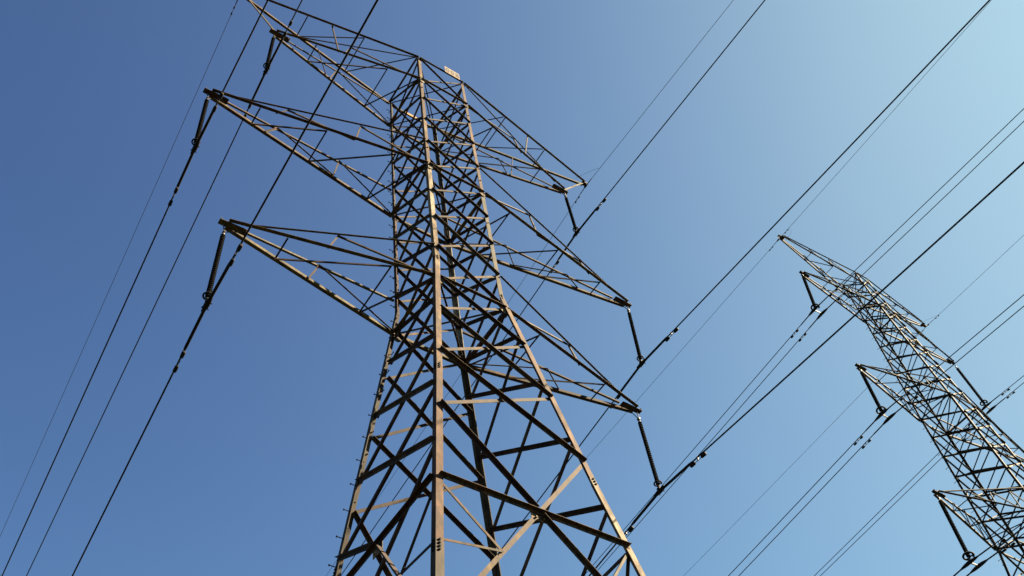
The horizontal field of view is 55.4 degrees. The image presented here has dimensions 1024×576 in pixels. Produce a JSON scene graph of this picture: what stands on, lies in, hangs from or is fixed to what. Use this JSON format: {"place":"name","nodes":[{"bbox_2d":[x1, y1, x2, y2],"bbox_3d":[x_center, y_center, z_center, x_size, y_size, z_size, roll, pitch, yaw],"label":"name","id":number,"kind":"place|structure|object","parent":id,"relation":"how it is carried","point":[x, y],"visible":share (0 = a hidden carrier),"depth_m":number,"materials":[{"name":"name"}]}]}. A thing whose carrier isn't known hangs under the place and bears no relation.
{"place":"outdoors","nodes":[
{"label":"outdoors","id":0,"kind":"place"},
{"bbox_2d":[0,0,1023,575],"label":"sky","id":1,"kind":"structure","parent":0,"point":[245,464],"materials":[{"name":"blue"}]},
{"label":"ground","id":2,"kind":"structure","parent":0,"visible":0},
{"bbox_2d":[203,0,645,575],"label":"lattice pylon","id":3,"kind":"object","parent":2,"relation":"on","point":[481,450],"visible":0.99,"depth_m":23.97,"materials":[{"name":"metal"}]},
{"bbox_2d":[0,0,237,535],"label":"earth wire","id":4,"kind":"object","parent":3,"relation":"attached to","point":[128,246],"visible":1,"depth_m":36.57,"materials":[{"name":"metal"}]},
{"bbox_2d":[190,92,223,153],"bbox_3d":[-7.771,-4.202,24.736,0.374,3.186,0.415,-22,-55,7],"label":"insulator string","id":5,"kind":"object","parent":3,"relation":"hanging from","point":[199,128],"visible":0.94,"depth_m":24.32,"materials":[{"name":"rubber"}]},
{"bbox_2d":[2,0,268,575],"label":"conductor","id":6,"kind":"object","parent":5,"relation":"hanging from","point":[197,142],"visible":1,"depth_m":24.42,"materials":[{"name":"metal"}]},
{"bbox_2d":[201,223,242,311],"bbox_3d":[-6.148,-0.453,20.569,0.390,3.134,0.493,-27,-56,11],"label":"insulator string","id":7,"kind":"object","parent":3,"relation":"hanging from","point":[207,303],"visible":0.98,"depth_m":20.14,"materials":[{"name":"rubber"}]},
{"bbox_2d":[72,0,378,575],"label":"conductor","id":8,"kind":"object","parent":7,"relation":"hanging from","point":[216,287],"visible":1,"depth_m":18.83,"materials":[{"name":"metal"}]},
{"bbox_2d":[263,32,285,74],"bbox_3d":[-7.449,-7.297,30.418,0.389,3.126,0.484,-27,-56,11],"label":"insulator string","id":9,"kind":"object","parent":3,"relation":"hanging from","point":[266,68],"visible":0.95,"depth_m":29.91,"materials":[{"name":"rubber"}]},
{"bbox_2d":[26,0,302,575],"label":"conductor","id":10,"kind":"object","parent":9,"relation":"hanging from","point":[270,62],"visible":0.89,"depth_m":31.72,"materials":[{"name":"metal"}]},
{"bbox_2d":[326,2,731,575],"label":"earth wire","id":11,"kind":"object","parent":3,"relation":"attached to","point":[585,186],"visible":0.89,"depth_m":38.02,"materials":[{"name":"metal"}]},
{"bbox_2d":[555,187,579,236],"bbox_3d":[1.973,-2.737,34.996,0.463,3.034,0.386,0,-55,-8],"label":"insulator string","id":12,"kind":"object","parent":3,"relation":"hanging from","point":[576,231],"visible":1,"depth_m":34.63,"materials":[{"name":"rubber"}]},
{"bbox_2d":[341,0,764,575],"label":"conductor","id":13,"kind":"object","parent":12,"relation":"hanging from","point":[586,220],"visible":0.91,"depth_m":33.31,"materials":[{"name":"metal"}]},
{"bbox_2d":[617,300,645,367],"bbox_3d":[3.695,1.401,30.229,0.384,3.261,0.417,-24,-55,9],"label":"insulator string","id":14,"kind":"object","parent":3,"relation":"hanging from","point":[641,361],"visible":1,"depth_m":29.81,"materials":[{"name":"rubber"}]},
{"bbox_2d":[498,0,989,552],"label":"conductor","id":15,"kind":"object","parent":14,"relation":"hanging from","point":[618,396],"visible":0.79,"depth_m":26.65,"materials":[{"name":"metal"}]},
{"bbox_2d":[624,405,663,495],"bbox_3d":[3.395,4.162,25.185,0.425,3.070,0.377,-3,-55,-6],"label":"insulator string","id":16,"kind":"object","parent":3,"relation":"hanging from","point":[658,482],"visible":1,"depth_m":24.88,"materials":[{"name":"rubber"}]},
{"bbox_2d":[589,161,1023,575],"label":"conductor","id":17,"kind":"object","parent":16,"relation":"hanging from","point":[703,454],"visible":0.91,"depth_m":21.79,"materials":[{"name":"metal"}]},
{"bbox_2d":[777,235,1023,575],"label":"lattice pylon","id":18,"kind":"object","parent":2,"relation":"on","point":[948,433],"visible":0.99,"depth_m":48.79,"materials":[{"name":"grey metal"}]},
{"bbox_2d":[587,2,989,456],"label":"earth wire","id":19,"kind":"object","parent":18,"relation":"attached to","point":[797,218],"visible":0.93,"depth_m":55.08,"materials":[{"name":"metal"}]},
{"bbox_2d":[801,272,820,313],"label":"insulator string","id":20,"kind":"object","parent":18,"relation":"hanging from","point":[814,304],"visible":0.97,"depth_m":50.72,"materials":[{"name":"rubber"}]},
{"bbox_2d":[586,108,1023,572],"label":"twin conductor","id":21,"kind":"object","parent":20,"relation":"hanging from","point":[812,311],"visible":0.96,"depth_m":48.97,"materials":[{"name":"metal"}]},
{"bbox_2d":[598,121,1023,569],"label":"twin conductor","id":22,"kind":"object","parent":20,"relation":"hanging from","point":[819,316],"visible":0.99,"depth_m":49.36,"materials":[{"name":"metal"}]},
{"bbox_2d":[700,235,1023,558],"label":"earth wire","id":23,"kind":"object","parent":18,"relation":"attached to","point":[861,393],"visible":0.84,"depth_m":63.67,"materials":[{"name":"metal"}]},
{"bbox_2d":[857,365,888,417],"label":"insulator string","id":24,"kind":"object","parent":18,"relation":"hanging from","point":[876,401],"visible":0.99,"depth_m":44.25,"materials":[{"name":"rubber"}]},
{"bbox_2d":[728,294,1023,575],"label":"twin conductor","id":25,"kind":"object","parent":24,"relation":"hanging from","point":[882,413],"visible":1,"depth_m":42.91,"materials":[{"name":"metal"}]},
{"bbox_2d":[739,306,1023,575],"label":"twin conductor","id":26,"kind":"object","parent":24,"relation":"hanging from","point":[889,418],"visible":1,"depth_m":43.18,"materials":[{"name":"metal"}]},
{"bbox_2d":[935,493,977,565],"bbox_3d":[17.063,9.244,37.781,0.841,3.888,0.462,26,-62,-23],"label":"insulator string","id":27,"kind":"object","parent":18,"relation":"hanging from","point":[956,532],"visible":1,"depth_m":37.41,"materials":[{"name":"rubber"}]},
{"bbox_2d":[953,522,1023,575],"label":"twin conductor","id":28,"kind":"object","parent":27,"relation":"hanging from","point":[969,562],"visible":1,"depth_m":35.75,"materials":[{"name":"metal"}]},
{"bbox_2d":[966,533,1023,575],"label":"twin conductor","id":29,"kind":"object","parent":27,"relation":"hanging from","point":[980,564],"visible":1,"depth_m":36.07,"materials":[{"name":"metal"}]},
{"bbox_2d":[954,365,989,408],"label":"insulator string","id":30,"kind":"object","parent":18,"relation":"hanging from","point":[971,387],"visible":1,"depth_m":55.71,"materials":[{"name":"rubber"}]},
{"bbox_2d":[814,375,1023,575],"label":"twin conductor","id":31,"kind":"object","parent":30,"relation":"hanging from","point":[983,408],"visible":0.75,"depth_m":56.02,"materials":[{"name":"metal"}]},
{"bbox_2d":[820,382,1023,575],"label":"twin conductor","id":32,"kind":"object","parent":30,"relation":"hanging from","point":[992,408],"visible":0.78,"depth_m":56.30,"materials":[{"name":"metal"}]}
]}

